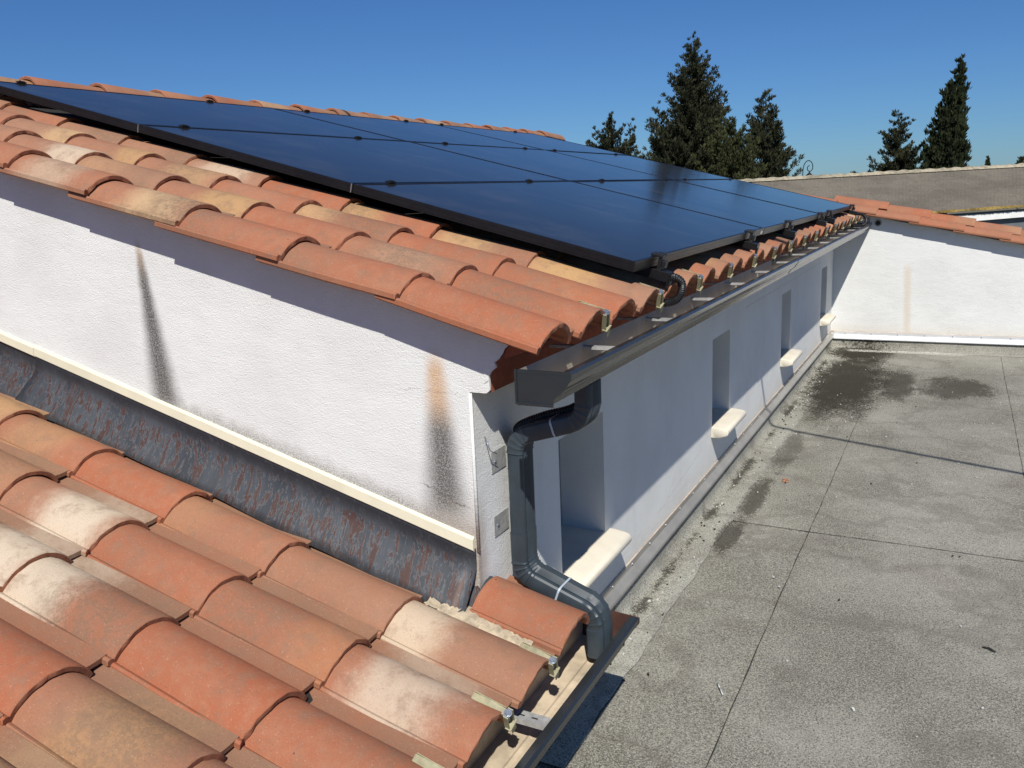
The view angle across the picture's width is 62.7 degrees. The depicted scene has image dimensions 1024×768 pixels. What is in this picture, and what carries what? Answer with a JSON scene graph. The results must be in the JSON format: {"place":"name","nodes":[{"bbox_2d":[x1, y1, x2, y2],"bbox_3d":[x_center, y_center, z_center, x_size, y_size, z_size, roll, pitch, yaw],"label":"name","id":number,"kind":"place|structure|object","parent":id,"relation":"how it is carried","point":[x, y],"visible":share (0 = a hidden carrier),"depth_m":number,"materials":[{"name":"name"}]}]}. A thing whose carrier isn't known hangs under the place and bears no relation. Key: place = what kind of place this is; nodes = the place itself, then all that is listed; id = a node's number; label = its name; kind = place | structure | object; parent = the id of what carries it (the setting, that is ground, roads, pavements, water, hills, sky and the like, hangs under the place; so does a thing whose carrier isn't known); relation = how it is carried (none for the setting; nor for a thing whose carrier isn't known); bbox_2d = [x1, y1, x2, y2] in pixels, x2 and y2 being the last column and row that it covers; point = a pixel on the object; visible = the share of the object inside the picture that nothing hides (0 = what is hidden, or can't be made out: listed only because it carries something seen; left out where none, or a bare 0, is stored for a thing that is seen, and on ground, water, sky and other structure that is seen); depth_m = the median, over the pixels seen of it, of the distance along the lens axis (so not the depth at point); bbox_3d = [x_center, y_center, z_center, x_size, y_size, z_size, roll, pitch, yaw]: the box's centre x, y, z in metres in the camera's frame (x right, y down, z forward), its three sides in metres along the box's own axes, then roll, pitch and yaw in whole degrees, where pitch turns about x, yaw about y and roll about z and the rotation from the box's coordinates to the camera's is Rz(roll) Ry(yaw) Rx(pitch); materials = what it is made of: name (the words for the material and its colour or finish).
{"place":"outdoors","nodes":[
{"label":"outdoors","id":0,"kind":"place"},
{"bbox_2d":[0,0,1023,176],"label":"sky","id":1,"kind":"structure","parent":0,"point":[837,71],"materials":[{"name":"blue"}]},
{"bbox_2d":[736,163,1023,229],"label":"shed","id":2,"kind":"structure","parent":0,"point":[960,189],"depth_m":35.18,"materials":[{"name":"grey concrete"}]},
{"bbox_2d":[947,207,1023,213],"bbox_3d":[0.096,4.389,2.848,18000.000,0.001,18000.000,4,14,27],"label":"ground","id":3,"kind":"structure","parent":0,"point":[983,210],"depth_m":119.18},
{"bbox_2d":[0,393,589,767],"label":"annex","id":4,"kind":"object","parent":3,"relation":"on","point":[150,617],"visible":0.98,"depth_m":1.71,"materials":[{"name":"tile"}]},
{"bbox_2d":[412,752,443,767],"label":"tile clip","id":5,"kind":"object","parent":4,"relation":"attached to","point":[421,760],"visible":1,"depth_m":1.44,"materials":[{"name":"yellow metal"}]},
{"bbox_2d":[471,691,516,732],"bbox_3d":[-0.036,0.636,1.631,0.089,0.072,0.026,19,49,23],"label":"tile clip","id":6,"kind":"object","parent":4,"relation":"attached to","point":[509,720],"visible":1,"depth_m":1.61,"materials":[{"name":"yellow metal"}]},
{"bbox_2d":[519,642,559,679],"bbox_3d":[0.058,0.593,1.805,0.089,0.072,0.026,19,49,23],"label":"tile clip","id":7,"kind":"object","parent":4,"relation":"attached to","point":[554,668],"visible":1,"depth_m":1.79,"materials":[{"name":"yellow metal"}]},
{"bbox_2d":[467,610,639,767],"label":"gutter","id":8,"kind":"object","parent":4,"relation":"attached to","point":[545,712],"visible":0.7,"depth_m":1.82,"materials":[{"name":"metal"}]},
{"bbox_2d":[0,76,1023,611],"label":"house","id":9,"kind":"structure","parent":3,"relation":"on","point":[326,368],"depth_m":2.32,"materials":[{"name":"paint"}]},
{"bbox_2d":[513,403,573,431],"bbox_3d":[0.143,0.120,2.122,0.205,0.317,0.308,4,14,27],"label":"conduit","id":10,"kind":"object","parent":9,"relation":"attached to","point":[547,413],"visible":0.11,"depth_m":1.98,"materials":[{"name":"black plastic"}]},
{"bbox_2d":[490,379,612,658],"bbox_3d":[0.096,0.317,1.996,0.260,0.668,0.107,4,14,27],"label":"downpipe","id":11,"kind":"object","parent":9,"relation":"attached to","point":[532,571],"visible":0.95,"depth_m":2.01,"materials":[{"name":"metal"}]},
{"bbox_2d":[578,300,611,336],"bbox_3d":[0.190,-0.156,1.988,0.089,0.073,0.026,21,50,22],"label":"tile clip","id":12,"kind":"object","parent":9,"relation":"attached to","point":[606,326],"visible":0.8,"depth_m":1.97,"materials":[{"name":"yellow metal"}]},
{"bbox_2d":[558,440,631,587],"bbox_3d":[0.175,0.333,2.542,0.256,0.446,0.392,4,14,27],"label":"window sill","id":13,"kind":"structure","parent":9,"relation":"in","point":[586,553],"depth_m":2.57,"materials":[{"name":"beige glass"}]},
{"bbox_2d":[547,248,673,288],"bbox_3d":[0.283,-0.353,2.454,0.376,0.140,0.046,4,14,27],"label":"eave clamp","id":14,"kind":"object","parent":9,"relation":"attached to","point":[659,272],"visible":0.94,"depth_m":2.37,"materials":[{"name":"black metal"}]},
{"bbox_2d":[636,281,663,312],"bbox_3d":[0.378,-0.242,2.338,0.089,0.073,0.026,21,50,22],"label":"tile clip","id":15,"kind":"object","parent":9,"relation":"attached to","point":[659,302],"visible":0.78,"depth_m":2.32,"materials":[{"name":"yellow metal"}]},
{"bbox_2d":[646,273,685,306],"bbox_3d":[0.426,-0.269,2.409,0.147,0.100,0.042,-1,13,5],"label":"conduit","id":16,"kind":"object","parent":9,"relation":"attached to","point":[679,280],"visible":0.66,"depth_m":2.40,"materials":[{"name":"black plastic"}]},
{"bbox_2d":[679,268,703,294],"bbox_3d":[0.566,-0.329,2.687,0.089,0.073,0.026,21,50,22],"label":"tile clip","id":17,"kind":"object","parent":9,"relation":"attached to","point":[700,282],"visible":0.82,"depth_m":2.67,"materials":[{"name":"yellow metal"}]},
{"bbox_2d":[514,223,871,407],"bbox_3d":[1.457,-0.650,4.351,0.206,0.073,6.188,4,14,27],"label":"gutter","id":18,"kind":"object","parent":9,"relation":"attached to","point":[550,381],"visible":0.87,"depth_m":2.20,"materials":[{"name":"metal"}]},
{"bbox_2d":[712,257,733,281],"bbox_3d":[0.754,-0.415,3.036,0.089,0.073,0.026,21,50,22],"label":"tile clip","id":19,"kind":"object","parent":9,"relation":"attached to","point":[730,271],"visible":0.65,"depth_m":3.02,"materials":[{"name":"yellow metal"}]},
{"bbox_2d":[711,408,745,437],"bbox_3d":[0.937,-0.016,3.957,0.256,0.446,0.381,4,14,27],"label":"window sill","id":20,"kind":"structure","parent":9,"relation":"in","point":[724,421],"depth_m":3.93,"materials":[{"name":"stone"}]},
{"bbox_2d":[731,229,759,253],"bbox_3d":[0.825,-0.602,3.459,0.376,0.140,0.046,4,14,27],"label":"eave clamp","id":21,"kind":"object","parent":9,"relation":"attached to","point":[750,244],"visible":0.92,"depth_m":3.38,"materials":[{"name":"black metal"}]},
{"bbox_2d":[752,254,757,270],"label":"tile clip","id":22,"kind":"object","parent":9,"relation":"attached to","point":[754,264],"visible":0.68,"depth_m":3.37,"materials":[{"name":"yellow metal"}]},
{"bbox_2d":[760,242,777,261],"bbox_3d":[1.131,-0.588,3.735,0.089,0.073,0.026,21,50,22],"label":"tile clip","id":23,"kind":"object","parent":9,"relation":"attached to","point":[774,255],"visible":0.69,"depth_m":3.71,"materials":[{"name":"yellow metal"}]},
{"bbox_2d":[535,335,1023,767],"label":"flat roof","id":24,"kind":"structure","parent":9,"relation":"attached to","point":[893,653],"depth_m":2.94,"materials":[{"name":"concrete"}]},
{"bbox_2d":[610,354,1018,736],"bbox_3d":[2.121,0.353,4.414,1.549,0.011,5.484,4,14,27],"label":"grit","id":25,"kind":"object","parent":24,"relation":"on","point":[852,708],"visible":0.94,"depth_m":3.78,"materials":[{"name":"grey gravel"}]},
{"bbox_2d":[774,220,796,240],"bbox_3d":[1.227,-0.786,4.206,0.376,0.140,0.046,4,14,27],"label":"eave clamp","id":26,"kind":"object","parent":9,"relation":"attached to","point":[789,232],"visible":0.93,"depth_m":4.12,"materials":[{"name":"black metal"}]},
{"bbox_2d":[780,237,793,254],"bbox_3d":[1.319,-0.674,4.084,0.089,0.073,0.026,21,50,22],"label":"tile clip","id":27,"kind":"object","parent":9,"relation":"attached to","point":[791,245],"visible":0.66,"depth_m":4.06,"materials":[{"name":"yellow metal"}]},
{"bbox_2d":[780,349,801,366],"bbox_3d":[1.701,-0.367,5.376,0.256,0.446,0.371,4,14,27],"label":"window sill","id":28,"kind":"structure","parent":9,"relation":"in","point":[788,357],"depth_m":5.31,"materials":[{"name":"concrete"}]},
{"bbox_2d":[802,235,806,247],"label":"tile clip","id":29,"kind":"object","parent":9,"relation":"attached to","point":[804,242],"visible":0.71,"depth_m":4.41,"materials":[{"name":"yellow metal"}]},
{"bbox_2d":[814,231,818,241],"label":"tile clip","id":30,"kind":"object","parent":9,"relation":"attached to","point":[816,236],"visible":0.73,"depth_m":4.76,"materials":[{"name":"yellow metal"}]},
{"bbox_2d":[809,212,827,226],"bbox_3d":[1.721,-1.013,5.125,0.376,0.140,0.046,4,14,27],"label":"eave clamp","id":31,"kind":"object","parent":9,"relation":"attached to","point":[820,222],"visible":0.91,"depth_m":5.04,"materials":[{"name":"black metal"}]},
{"bbox_2d":[819,210,835,224],"bbox_3d":[1.899,-1.095,5.455,0.376,0.140,0.046,4,14,27],"label":"eave clamp","id":32,"kind":"object","parent":9,"relation":"attached to","point":[829,218],"visible":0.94,"depth_m":5.37,"materials":[{"name":"black metal"}]},
{"bbox_2d":[820,313,835,325],"bbox_3d":[2.470,-0.720,6.805,0.256,0.446,0.368,4,14,27],"label":"window sill","id":33,"kind":"structure","parent":9,"relation":"in","point":[825,319],"depth_m":6.72,"materials":[{"name":"concrete"}]},
{"bbox_2d":[843,204,856,216],"bbox_3d":[2.479,-1.361,6.532,0.376,0.140,0.046,4,14,27],"label":"eave clamp","id":34,"kind":"object","parent":9,"relation":"attached to","point":[852,212],"visible":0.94,"depth_m":6.45,"materials":[{"name":"black metal"}]},
{"bbox_2d":[850,212,867,226],"bbox_3d":[2.685,-1.270,6.506,0.126,0.114,0.036,3,14,22],"label":"conduit","id":35,"kind":"object","parent":9,"relation":"attached to","point":[865,220],"visible":0.98,"depth_m":6.49,"materials":[{"name":"black plastic"}]},
{"bbox_2d":[585,111,639,156],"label":"conifer tree","id":36,"kind":"object","parent":3,"relation":"on","point":[611,133],"visible":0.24,"depth_m":51.61,"materials":[{"name":"green plant"}]},
{"bbox_2d":[637,100,673,162],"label":"conifer tree","id":37,"kind":"object","parent":3,"relation":"on","point":[654,142],"visible":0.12,"depth_m":50.79,"materials":[{"name":"green plant"}]},
{"bbox_2d":[633,30,730,173],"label":"conifer tree","id":38,"kind":"object","parent":3,"relation":"on","point":[694,110],"visible":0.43,"depth_m":49.24,"materials":[{"name":"green plant"}]},
{"bbox_2d":[690,115,767,179],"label":"evergreen tree","id":39,"kind":"object","parent":3,"relation":"on","point":[734,155],"visible":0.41,"depth_m":45.22,"materials":[{"name":"green plant"}]},
{"bbox_2d":[741,88,804,177],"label":"conifer tree","id":40,"kind":"object","parent":3,"relation":"on","point":[775,155],"visible":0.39,"depth_m":48.56,"materials":[{"name":"green plant"}]},
{"bbox_2d":[802,160,812,175],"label":"street lamp","id":41,"kind":"object","parent":3,"relation":"on","point":[809,173],"visible":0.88,"depth_m":45.98,"materials":[{"name":"black metal"}]},
{"bbox_2d":[867,109,922,171],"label":"conifer tree","id":42,"kind":"object","parent":3,"relation":"on","point":[903,157],"visible":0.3,"depth_m":49.63,"materials":[{"name":"green plant"}]},
{"bbox_2d":[912,53,972,213],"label":"cypress tree","id":43,"kind":"object","parent":3,"relation":"on","point":[950,145],"visible":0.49,"depth_m":45.40,"materials":[{"name":"green plant"}]},
{"bbox_2d":[984,155,990,165],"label":"cypress tree","id":44,"kind":"object","parent":3,"relation":"on","point":[987,162],"visible":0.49,"depth_m":149.69,"materials":[{"name":"green plant"}]},
{"bbox_2d":[1015,156,1023,208],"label":"shrub","id":45,"kind":"object","parent":3,"relation":"on","point":[1021,158],"visible":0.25,"depth_m":59.88,"materials":[{"name":"green plant"}]},
{"bbox_3d":[-1.026,-0.837,3.039,2.443,0.674,0.034,4,14,27],"label":"rail","id":46,"kind":"object","parent":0,"visible":0},
{"bbox_2d":[0,81,404,140],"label":"solar panel","id":47,"kind":"object","parent":46,"relation":"on","point":[131,112],"visible":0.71,"depth_m":3.59,"materials":[{"name":"black glass"}]},
{"bbox_2d":[139,124,568,191],"bbox_3d":[-0.521,-0.930,3.494,0.940,0.028,1.660,20,21,23],"label":"solar panel","id":48,"kind":"object","parent":46,"relation":"on","point":[342,163],"visible":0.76,"depth_m":3.17,"materials":[{"name":"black glass"}]},
{"bbox_2d":[137,124,352,191],"bbox_3d":[-0.907,-0.754,2.785,0.928,0.270,0.006,4,14,27],"label":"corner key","id":49,"kind":"object","parent":48,"relation":"attached to","point":[138,129],"visible":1,"depth_m":2.60,"materials":[{"name":"metal"}]},
{"bbox_2d":[353,181,763,271],"bbox_3d":[0.302,-0.633,3.125,0.940,0.030,1.660,20,21,23],"label":"solar panel","id":50,"kind":"object","parent":46,"relation":"attached to","point":[631,233],"visible":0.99,"depth_m":2.77,"materials":[{"name":"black glass"}]},
{"bbox_3d":[-0.083,-1.270,4.791,2.443,0.674,0.034,4,14,27],"label":"rail","id":51,"kind":"object","parent":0,"visible":0},
{"bbox_2d":[274,108,543,149],"bbox_3d":[-0.570,-1.581,5.300,0.940,0.028,1.660,20,21,23],"label":"solar panel","id":52,"kind":"object","parent":51,"relation":"attached to","point":[416,131],"visible":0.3,"depth_m":5.17,"materials":[{"name":"blue glass"}]},
{"bbox_2d":[410,141,672,180],"bbox_3d":[0.253,-1.285,4.931,0.940,0.030,1.660,20,21,23],"label":"solar panel","id":53,"kind":"object","parent":51,"relation":"attached to","point":[558,165],"visible":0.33,"depth_m":4.78,"materials":[{"name":"blue glass"}]},
{"bbox_2d":[574,180,820,233],"bbox_3d":[1.075,-0.987,4.561,0.940,0.029,1.660,20,21,23],"label":"solar panel","id":54,"kind":"object","parent":51,"relation":"attached to","point":[768,217],"visible":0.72,"depth_m":4.41,"materials":[{"name":"blue glass"}]},
{"bbox_3d":[0.590,-1.578,6.040,2.443,0.674,0.034,4,14,27],"label":"rail","id":55,"kind":"object","parent":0,"visible":0},
{"bbox_2d":[436,124,625,154],"bbox_3d":[0.203,-1.935,6.737,0.940,0.028,1.660,20,21,23],"label":"solar panel","id":56,"kind":"object","parent":55,"relation":"attached to","point":[538,141],"visible":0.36,"depth_m":6.65,"materials":[{"name":"blue glass"}]},
{"bbox_2d":[549,150,728,179],"bbox_3d":[1.025,-1.638,6.367,0.940,0.029,1.660,20,21,23],"label":"solar panel","id":57,"kind":"object","parent":55,"relation":"attached to","point":[673,172],"visible":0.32,"depth_m":6.26,"materials":[{"name":"blue glass"}]},
{"bbox_2d":[677,179,851,216],"bbox_3d":[1.848,-1.342,5.998,0.940,0.029,1.660,20,21,23],"label":"solar panel","id":58,"kind":"object","parent":55,"relation":"attached to","point":[778,196],"visible":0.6,"depth_m":5.88,"materials":[{"name":"blue glass"}]}
]}

